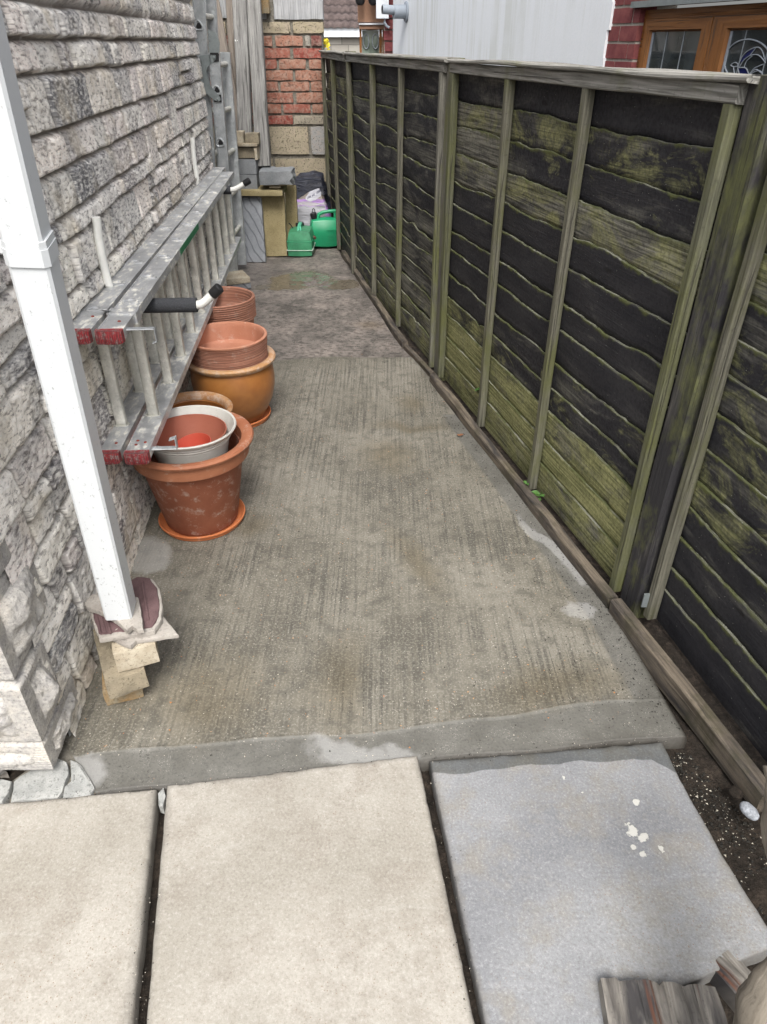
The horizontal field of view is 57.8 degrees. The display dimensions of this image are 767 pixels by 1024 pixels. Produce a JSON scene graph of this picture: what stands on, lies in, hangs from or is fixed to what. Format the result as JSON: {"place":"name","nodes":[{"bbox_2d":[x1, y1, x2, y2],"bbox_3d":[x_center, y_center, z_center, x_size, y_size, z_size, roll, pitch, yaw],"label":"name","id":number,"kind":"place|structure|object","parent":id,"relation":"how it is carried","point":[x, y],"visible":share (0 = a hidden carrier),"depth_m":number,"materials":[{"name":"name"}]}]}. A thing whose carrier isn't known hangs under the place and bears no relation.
{"place":"outdoors","nodes":[
{"label":"outdoors","id":0,"kind":"place"},
{"bbox_2d":[64,246,686,795],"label":"concrete path","id":1,"kind":"structure","parent":0,"point":[300,514],"depth_m":2.10,"materials":[{"name":"grey concrete"}]},
{"bbox_2d":[102,673,143,705],"bbox_3d":[-0.705,0.413,1.869,0.097,0.060,0.215,-11,36,-16],"label":"stone brick","id":2,"kind":"object","parent":1,"relation":"on","point":[136,694],"visible":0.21,"depth_m":1.79,"materials":[{"name":"beige stone"}]},
{"bbox_2d":[93,629,148,698],"bbox_3d":[-0.686,0.378,1.809,0.100,0.063,0.216,-16,37,-22],"label":"stone brick","id":3,"kind":"object","parent":2,"relation":"on","point":[119,684],"visible":0.59,"depth_m":1.74,"materials":[{"name":"beige stone"}]},
{"bbox_2d":[111,641,159,671],"bbox_3d":[-0.648,0.310,1.794,0.104,0.068,0.205,-13,36,-18],"label":"stone brick","id":4,"kind":"object","parent":3,"relation":"on","point":[138,655],"visible":0.42,"depth_m":1.71,"materials":[{"name":"beige stone"}]},
{"bbox_2d":[113,617,178,648],"bbox_3d":[-0.625,0.288,1.753,0.140,0.015,0.199,-24,41,-31],"label":"tile fragment","id":5,"kind":"object","parent":4,"relation":"on","point":[166,630],"visible":0.25,"depth_m":1.72,"materials":[{"name":"white ceramic"}]},
{"bbox_2d":[90,577,163,642],"bbox_3d":[-0.656,0.248,1.782,0.179,0.022,0.233,-16,37,-22],"label":"tile fragment","id":6,"kind":"object","parent":5,"relation":"on","point":[147,592],"visible":0.52,"depth_m":1.75,"materials":[{"name":"ceramic"}]},
{"bbox_2d":[85,593,143,634],"bbox_3d":[-0.660,0.244,1.752,0.215,0.017,0.097,21,39,27],"label":"tile fragment","id":7,"kind":"object","parent":6,"relation":"on","point":[135,623],"visible":0.48,"depth_m":1.72,"materials":[{"name":"white ceramic"}]},
{"bbox_2d":[0,6,135,620],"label":"downpipe","id":8,"kind":"object","parent":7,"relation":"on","point":[29,250],"visible":1,"depth_m":1.23,"materials":[{"name":"white plastic"}]},
{"bbox_2d":[158,498,244,540],"bbox_3d":[-0.649,0.013,2.490,0.304,0.024,0.303,0,34,0],"label":"plant saucer","id":9,"kind":"object","parent":1,"relation":"on","point":[165,527],"visible":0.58,"depth_m":2.42,"materials":[{"name":"orange ceramic"}]},
{"bbox_2d":[133,412,253,535],"bbox_3d":[-0.648,-0.119,2.402,0.428,0.329,0.425,0,34,0],"label":"terracotta pot","id":10,"kind":"object","parent":9,"relation":"on","point":[200,498],"visible":0.6,"depth_m":2.29,"materials":[{"name":"orange ceramic"}]},
{"bbox_2d":[153,405,235,463],"bbox_3d":[-0.645,-0.203,2.343,0.316,0.200,0.312,0,34,0],"label":"plastic pot","id":11,"kind":"object","parent":10,"relation":"in","point":[206,451],"visible":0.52,"depth_m":2.25,"materials":[{"name":"white plastic"}]},
{"bbox_2d":[157,414,226,445],"bbox_3d":[-0.649,-0.207,2.344,0.253,0.150,0.253,0,34,0],"label":"plastic pot","id":12,"kind":"object","parent":11,"relation":"in","point":[214,428],"visible":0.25,"depth_m":2.40,"materials":[{"name":"plastic"}]},
{"bbox_2d":[174,433,210,447],"bbox_3d":[-0.637,-0.193,2.327,0.130,0.102,0.130,0,34,0],"label":"plastic pot","id":13,"kind":"object","parent":12,"relation":"in","point":[193,439],"visible":0.23,"depth_m":2.35,"materials":[{"name":"red plastic"}]},
{"bbox_2d":[172,391,232,411],"bbox_3d":[-0.745,-0.298,2.745,0.323,0.251,0.321,0,34,0],"label":"glazed pot","id":14,"kind":"object","parent":1,"relation":"on","point":[202,398],"visible":0.2,"depth_m":2.79,"materials":[{"name":"ceramic"}]},
{"bbox_2d":[192,0,246,271],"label":"ladder","id":15,"kind":"object","parent":1,"relation":"on","point":[221,150],"visible":0.72,"depth_m":4.43,"materials":[{"name":"metal"}]},
{"bbox_2d":[207,286,255,323],"bbox_3d":[-0.777,-0.846,3.401,0.335,0.422,0.332,0,34,0],"label":"terracotta pot","id":16,"kind":"object","parent":1,"relation":"on","point":[233,303],"visible":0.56,"depth_m":3.26,"materials":[{"name":"orange ceramic"}]},
{"bbox_2d":[227,283,250,288],"bbox_3d":[-1.051,-1.593,4.839,0.212,0.042,0.200,-14,36,-19],"label":"paving offcut","id":17,"kind":"object","parent":1,"relation":"on","point":[246,285],"visible":0.27,"depth_m":4.78,"materials":[{"name":"grey stone"}]},
{"bbox_2d":[226,270,249,284],"bbox_3d":[-1.052,-1.622,4.810,0.211,0.043,0.203,-14,37,-20],"label":"paving offcut","id":18,"kind":"object","parent":17,"relation":"on","point":[237,277],"visible":0.57,"depth_m":4.76,"materials":[{"name":"beige stone"}]},
{"bbox_2d":[232,197,265,261],"bbox_3d":[-1.040,-2.174,5.360,0.248,0.459,0.204,0,34,0],"label":"stone slab","id":19,"kind":"object","parent":1,"relation":"on","point":[253,220],"depth_m":5.33,"materials":[{"name":"grey stone"}]},
{"bbox_2d":[241,185,286,195],"bbox_3d":[-0.968,-2.478,5.340,0.422,0.044,0.303,0,34,0],"label":"stone slab","id":20,"kind":"object","parent":19,"relation":"on","point":[263,190],"depth_m":5.22,"materials":[{"name":"beige stone"}]},
{"bbox_2d":[240,172,259,188],"bbox_3d":[-1.056,-2.538,5.311,0.210,0.104,0.202,0,34,0],"label":"concrete block","id":21,"kind":"object","parent":20,"relation":"on","point":[255,181],"depth_m":5.23,"materials":[{"name":"grey concrete"}]},
{"bbox_2d":[229,158,259,174],"bbox_3d":[-1.050,-2.627,5.263,0.205,0.103,0.201,0,34,0],"label":"concrete block","id":22,"kind":"object","parent":21,"relation":"on","point":[248,165],"depth_m":5.18,"materials":[{"name":"grey concrete"}]},
{"bbox_2d":[227,143,259,159],"bbox_3d":[-1.041,-2.714,5.210,0.227,0.112,0.201,0,34,0],"label":"hollow block","id":23,"kind":"object","parent":22,"relation":"on","point":[248,150],"depth_m":5.15,"materials":[{"name":"beige concrete"}]},
{"bbox_2d":[237,130,244,142],"bbox_3d":[-1.077,-2.775,5.137,0.098,0.082,0.102,0,34,0],"label":"stone brick","id":24,"kind":"object","parent":23,"relation":"on","point":[240,136],"visible":0.53,"depth_m":5.10,"materials":[{"name":"beige stone"}]},
{"bbox_2d":[245,132,260,143],"bbox_3d":[-0.968,-2.772,5.147,0.101,0.073,0.113,0,34,0],"label":"stone brick","id":25,"kind":"object","parent":23,"relation":"on","point":[252,137],"visible":0.94,"depth_m":5.10,"materials":[{"name":"beige stone"}]},
{"bbox_2d":[247,0,270,169],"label":"timber post","id":26,"kind":"object","parent":22,"relation":"on","point":[257,68],"visible":0.84,"depth_m":5.19,"materials":[{"name":"grey wood"}]},
{"bbox_2d":[232,0,252,132],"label":"timber post","id":27,"kind":"object","parent":26,"relation":"attached to","point":[243,75],"visible":0.94,"depth_m":5.16,"materials":[{"name":"grey wood"}]},
{"bbox_2d":[216,0,237,130],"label":"timber post","id":28,"kind":"object","parent":27,"relation":"attached to","point":[222,39],"visible":0.37,"depth_m":5.16,"materials":[{"name":"grey wood"}]},
{"bbox_2d":[259,166,295,184],"bbox_3d":[-0.796,-2.542,5.248,0.260,0.100,0.243,0,34,0],"label":"concrete block","id":29,"kind":"object","parent":20,"relation":"on","point":[272,175],"depth_m":5.16,"materials":[{"name":"grey concrete"}]},
{"bbox_2d":[251,406,270,427],"bbox_3d":[-0.664,-0.447,3.167,0.300,0.026,0.299,0,34,0],"label":"plant saucer","id":30,"kind":"object","parent":1,"relation":"on","point":[263,418],"visible":0.16,"depth_m":3.13,"materials":[{"name":"orange ceramic"}]},
{"bbox_2d":[189,345,275,423],"bbox_3d":[-0.664,-0.561,3.090,0.387,0.290,0.385,0,34,0],"label":"glazed pot","id":31,"kind":"object","parent":30,"relation":"on","point":[248,392],"visible":0.55,"depth_m":2.94,"materials":[{"name":"ceramic"}]},
{"bbox_2d":[191,321,267,370],"bbox_3d":[-0.670,-0.712,2.980,0.347,0.105,0.344,0,34,0],"label":"terracotta bowl","id":32,"kind":"object","parent":31,"relation":"on","point":[228,345],"visible":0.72,"depth_m":2.94,"materials":[{"name":"orange ceramic"}]},
{"bbox_2d":[259,195,287,255],"bbox_3d":[-0.860,-2.247,5.451,0.191,0.454,0.104,0,34,0],"label":"stone slab","id":33,"kind":"object","parent":1,"relation":"on","point":[274,215],"depth_m":5.42,"materials":[{"name":"beige stone"}]},
{"bbox_2d":[285,185,297,238],"bbox_3d":[-0.738,-2.383,5.583,0.101,0.450,0.111,0,34,0],"label":"stone slab","id":34,"kind":"object","parent":1,"relation":"on","point":[291,205],"depth_m":5.53,"materials":[{"name":"beige stone"}]},
{"bbox_2d":[287,222,315,255],"bbox_3d":[-0.662,-2.197,5.567,0.208,0.234,0.274,0,34,0],"label":"petrol can","id":35,"kind":"object","parent":1,"relation":"on","point":[300,241],"visible":0.98,"depth_m":5.47,"materials":[{"name":"green plastic"}]},
{"bbox_2d":[292,170,330,208],"bbox_3d":[-0.609,-2.609,5.926,0.328,0.542,0.289,0,34,0],"label":"plastic sack","id":36,"kind":"object","parent":1,"relation":"on","point":[306,182],"visible":0.37,"depth_m":5.76,"materials":[{"name":"plastic"}]},
{"bbox_2d":[297,188,330,225],"bbox_3d":[-0.582,-2.440,5.766,0.388,0.443,0.193,0,34,0],"label":"plastic sack","id":37,"kind":"object","parent":1,"relation":"on","point":[308,202],"visible":0.36,"depth_m":5.69,"materials":[{"name":"plastic"}]},
{"bbox_2d":[310,208,340,246],"bbox_3d":[-0.473,-2.344,5.720,0.280,0.305,0.173,0,34,0],"label":"petrol can","id":38,"kind":"object","parent":1,"relation":"on","point":[324,229],"visible":0.73,"depth_m":5.66,"materials":[{"name":"green plastic"}]},
{"bbox_2d":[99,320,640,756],"bbox_3d":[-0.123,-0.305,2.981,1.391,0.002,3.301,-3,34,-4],"label":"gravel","id":39,"kind":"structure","parent":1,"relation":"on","point":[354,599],"depth_m":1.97,"materials":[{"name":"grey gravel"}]},
{"bbox_2d":[325,379,679,728],"bbox_3d":[0.239,-0.070,2.633,0.579,0.002,2.350,-7,35,-11],"label":"grit","id":40,"kind":"object","parent":1,"relation":"on","point":[534,577],"visible":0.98,"depth_m":2.17,"materials":[{"name":"grey gravel"}]},
{"bbox_2d":[429,373,617,607],"bbox_3d":[0.470,-0.196,2.805,0.040,0.068,1.757,-8,35,-12],"label":"kerb board","id":41,"kind":"object","parent":1,"relation":"on","point":[604,592],"visible":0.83,"depth_m":2.52,"materials":[{"name":"brown wood"}]},
{"bbox_2d":[531,490,544,499],"bbox_3d":[0.570,-0.050,2.562,0.036,0.050,0.050,-10,35,-15],"label":"weed","id":42,"kind":"object","parent":1,"relation":"on","point":[536,492],"visible":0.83,"depth_m":2.56,"materials":[{"name":"green plant"}]},
{"bbox_2d":[0,111,766,1023],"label":"ground","id":43,"kind":"structure","parent":0,"point":[754,885],"depth_m":1.61,"materials":[{"name":"soil"}]},
{"bbox_2d":[0,779,13,803],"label":"stone chip","id":44,"kind":"object","parent":43,"relation":"on","point":[6,788],"visible":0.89,"depth_m":1.58,"materials":[{"name":"grey stone"}]},
{"bbox_2d":[11,759,69,802],"bbox_3d":[-0.794,0.634,1.621,0.122,0.043,0.119,0,34,0],"label":"mortar patch","id":45,"kind":"object","parent":43,"relation":"on","point":[41,785],"visible":0.8,"depth_m":1.60,"materials":[{"name":"grey concrete"}]},
{"bbox_2d":[9,741,75,802],"bbox_3d":[-0.791,0.605,1.682,0.198,0.033,0.286,-11,36,-16],"label":"mortar patch","id":46,"kind":"object","parent":43,"relation":"on","point":[65,755],"visible":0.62,"depth_m":1.68,"materials":[{"name":"grey concrete"}]},
{"bbox_2d":[63,760,94,797],"bbox_3d":[-0.702,0.632,1.623,0.068,0.043,0.110,-6,35,-9],"label":"mortar patch","id":47,"kind":"object","parent":43,"relation":"on","point":[80,784],"visible":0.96,"depth_m":1.60,"materials":[{"name":"grey concrete"}]},
{"bbox_2d":[0,790,158,1023],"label":"paving slab","id":48,"kind":"structure","parent":43,"relation":"on","point":[75,885],"depth_m":1.37,"materials":[{"name":"beige concrete"}]},
{"bbox_2d":[0,0,226,777],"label":"stone house","id":49,"kind":"structure","parent":43,"relation":"on","point":[112,93],"depth_m":1.85,"materials":[{"name":"grey stone"}]},
{"bbox_2d":[92,216,223,312],"bbox_3d":[-0.675,-0.744,2.103,0.360,0.282,0.045,-2,34,-2],"label":"wall hook","id":50,"kind":"object","parent":49,"relation":"attached to","point":[174,305],"depth_m":2.15,"materials":[{"name":"grey plastic"}]},
{"bbox_2d":[73,167,228,464],"bbox_3d":[-0.888,-1.102,3.077,0.072,0.394,2.875,-2,34,-3],"label":"ladder","id":51,"kind":"object","parent":50,"relation":"on","point":[88,320],"visible":0.59,"depth_m":2.27,"materials":[{"name":"metal"}]},
{"bbox_2d":[94,171,241,464],"bbox_3d":[-0.813,-1.060,3.002,0.161,0.408,2.706,-3,34,-5],"label":"ladder","id":52,"kind":"object","parent":50,"relation":"on","point":[121,321],"visible":0.95,"depth_m":2.45,"materials":[{"name":"metal"}]},
{"bbox_2d":[190,137,250,193],"bbox_3d":[-0.860,-1.830,3.678,0.300,0.272,0.046,-2,34,-3],"label":"wall hook","id":53,"kind":"object","parent":49,"relation":"attached to","point":[241,185],"depth_m":3.69,"materials":[{"name":"grey plastic"}]},
{"bbox_2d":[158,788,165,813],"bbox_3d":[-0.503,0.659,1.584,0.017,0.033,0.048,-11,36,-15],"label":"stone chip","id":54,"kind":"object","parent":43,"relation":"on","point":[162,800],"visible":0.99,"depth_m":1.57,"materials":[{"name":"grey stone"}]},
{"bbox_2d":[190,0,331,231],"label":"brick wall","id":55,"kind":"structure","parent":43,"relation":"on","point":[293,32],"depth_m":5.64,"materials":[{"name":"red brick"}]},
{"bbox_2d":[226,0,235,84],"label":"timber post","id":56,"kind":"object","parent":55,"relation":"attached to","point":[230,29],"visible":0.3,"depth_m":5.23,"materials":[{"name":"grey wood"}]},
{"bbox_2d":[261,0,269,12],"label":"timber block","id":57,"kind":"structure","parent":55,"relation":"attached to","point":[265,5],"depth_m":5.30,"materials":[{"name":"wood"}]},
{"bbox_2d":[323,38,329,49],"bbox_3d":[-0.462,-3.768,5.601,0.066,0.094,0.070,0,34,0],"label":"yellow flower","id":58,"kind":"object","parent":55,"relation":"attached to","point":[326,43],"visible":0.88,"depth_m":5.59,"materials":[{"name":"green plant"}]},
{"bbox_2d":[147,756,474,1023],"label":"paving slab","id":59,"kind":"structure","parent":43,"relation":"on","point":[314,896],"depth_m":1.37,"materials":[{"name":"beige concrete"}]},
{"bbox_2d":[6,738,656,1019],"bbox_3d":[-0.096,0.723,1.451,1.557,0.001,0.625,0,34,0],"label":"grit","id":60,"kind":"object","parent":59,"relation":"on","point":[281,780],"visible":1,"depth_m":1.49,"materials":[{"name":"gravel"}]},
{"bbox_2d":[319,50,350,258],"bbox_3d":[-0.346,-2.708,5.328,0.079,1.384,1.259,-6,35,-9],"label":"lap fence","id":61,"kind":"object","parent":43,"relation":"on","point":[335,107],"visible":0.85,"depth_m":5.33,"materials":[{"name":"brown wood"}]},
{"bbox_2d":[323,0,359,85],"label":"distant bungalow","id":62,"kind":"object","parent":43,"relation":"on","point":[341,14],"visible":0.11,"depth_m":16.50,"materials":[{"name":"tile"}]},
{"bbox_2d":[345,51,356,255],"bbox_3d":[-0.210,-2.352,4.827,0.053,1.420,0.093,-8,35,-12],"label":"fence post","id":63,"kind":"object","parent":43,"relation":"on","point":[353,159],"visible":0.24,"depth_m":4.74,"materials":[{"name":"grey wood"}]},
{"bbox_2d":[341,250,407,348],"bbox_3d":[-0.103,-1.506,4.738,0.040,0.056,2.106,-7,35,-10],"label":"kerb board","id":64,"kind":"object","parent":43,"relation":"on","point":[399,337],"visible":0.95,"depth_m":4.42,"materials":[{"name":"brown wood"}]},
{"bbox_2d":[344,52,459,367],"bbox_3d":[0.034,-1.821,4.017,0.081,1.386,1.928,-9,35,-12],"label":"lap fence","id":65,"kind":"object","parent":43,"relation":"on","point":[396,135],"visible":0.98,"depth_m":3.84,"materials":[{"name":"brown wood"}]},
{"bbox_2d":[404,344,434,376],"bbox_3d":[0.190,-0.806,3.713,0.031,0.042,0.411,-10,35,-14],"label":"kerb board","id":66,"kind":"object","parent":43,"relation":"on","point":[412,353],"visible":0.92,"depth_m":3.69,"materials":[{"name":"brown wood"}]},
{"bbox_2d":[434,58,464,380],"bbox_3d":[0.299,-1.284,3.255,0.053,1.415,0.094,-8,35,-12],"label":"fence post","id":67,"kind":"object","parent":43,"relation":"on","point":[442,211],"visible":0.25,"depth_m":3.19,"materials":[{"name":"green wood"}]},
{"bbox_2d":[355,0,766,74],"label":"neighbour house","id":68,"kind":"structure","parent":43,"relation":"on","point":[664,34],"depth_m":3.81,"materials":[{"name":"white paint"}]},
{"bbox_2d":[359,29,383,53],"bbox_3d":[-0.113,-5.051,7.485,0.291,0.261,0.060,0,34,0],"label":"bay window","id":69,"kind":"structure","parent":68,"relation":"attached to","point":[371,40],"depth_m":7.46,"materials":[{"name":"glass"}]},
{"bbox_2d":[359,29,361,52],"bbox_3d":[-0.246,-5.051,7.485,0.025,0.260,0.060,0,34,0],"label":"window frame","id":70,"kind":"structure","parent":69,"relation":"in","point":[360,30],"depth_m":7.44,"materials":[{"name":"brown wood"}]},
{"bbox_2d":[379,29,381,52],"bbox_3d":[-0.031,-5.051,7.485,0.032,0.260,0.060,0,34,0],"label":"window frame","id":71,"kind":"structure","parent":69,"relation":"in","point":[380,30],"depth_m":7.45,"materials":[{"name":"brown wood"}]},
{"bbox_2d":[382,29,383,53],"bbox_3d":[-0.003,-5.051,7.485,0.021,0.260,0.060,0,34,0],"label":"window frame","id":72,"kind":"structure","parent":69,"relation":"in","point":[382,29],"depth_m":7.45,"materials":[{"name":"brown wood"}]},
{"bbox_2d":[636,2,766,74],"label":"window","id":73,"kind":"structure","parent":68,"relation":"in","point":[720,38],"depth_m":2.98,"materials":[{"name":"brown wood"}]},
{"bbox_2d":[429,742,766,1023],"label":"paving slab","id":74,"kind":"structure","parent":43,"relation":"on","point":[577,874],"depth_m":1.41,"materials":[{"name":"grey concrete"}]},
{"bbox_2d":[437,58,760,591],"bbox_3d":[0.525,-0.782,2.483,0.080,1.385,1.805,-8,35,-12],"label":"lap fence","id":75,"kind":"object","parent":43,"relation":"on","point":[581,205],"visible":0.99,"depth_m":2.17,"materials":[{"name":"brown wood"}]},
{"bbox_2d":[598,977,727,1023],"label":"sleeper offcut","id":76,"kind":"object","parent":43,"relation":"on","point":[642,1001],"visible":0.93,"depth_m":1.21,"materials":[{"name":"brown wood"}]},
{"bbox_2d":[609,598,765,812],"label":"kerb board","id":77,"kind":"object","parent":43,"relation":"on","point":[739,767],"visible":0.94,"depth_m":1.75,"materials":[{"name":"brown wood"}]},
{"bbox_2d":[620,74,766,617],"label":"fence post","id":78,"kind":"object","parent":43,"relation":"on","point":[742,192],"visible":0.81,"depth_m":1.64,"materials":[{"name":"brown wood"}]},
{"bbox_2d":[641,593,649,606],"bbox_3d":[0.773,0.260,2.042,0.023,0.051,0.006,0,34,0],"label":"post bracket","id":79,"kind":"object","parent":78,"relation":"attached to","point":[645,599],"visible":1,"depth_m":2.04,"materials":[{"name":"metal"}]},
{"bbox_2d":[643,176,766,762],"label":"lap fence","id":80,"kind":"object","parent":43,"relation":"on","point":[706,607],"visible":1,"depth_m":1.69,"materials":[{"name":"brown wood"}]},
{"bbox_2d":[671,750,766,923],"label":"gravel","id":81,"kind":"structure","parent":43,"relation":"on","point":[716,810],"depth_m":1.59,"materials":[{"name":"beige gravel"}]},
{"bbox_2d":[710,950,750,1012],"bbox_3d":[0.659,0.890,1.271,0.060,0.086,0.130,-18,38,-25],"label":"sleeper offcut","id":82,"kind":"object","parent":43,"relation":"on","point":[729,977],"visible":0.41,"depth_m":1.27,"materials":[{"name":"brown wood"}]},
{"bbox_2d":[728,785,742,799],"bbox_3d":[0.805,0.641,1.586,0.029,0.022,0.032,-27,43,-34],"label":"clod","id":83,"kind":"object","parent":43,"relation":"on","point":[735,792],"visible":1,"depth_m":1.58,"materials":[{"name":"soil"}]},
{"bbox_2d":[739,801,758,820],"bbox_3d":[0.810,0.662,1.537,0.030,0.026,0.045,-16,37,-23],"label":"pebble","id":84,"kind":"object","parent":43,"relation":"on","point":[749,810],"visible":1,"depth_m":1.53,"materials":[{"name":"white stone"}]},
{"bbox_2d":[733,957,766,1023],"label":"driftwood","id":85,"kind":"object","parent":43,"relation":"on","point":[751,1001],"visible":1,"depth_m":0.97,"materials":[{"name":"beige wood"}]},
{"bbox_2d":[760,765,766,856],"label":"driftwood","id":86,"kind":"object","parent":43,"relation":"on","point":[763,823],"visible":1,"depth_m":0.94,"materials":[{"name":"brown wood"}]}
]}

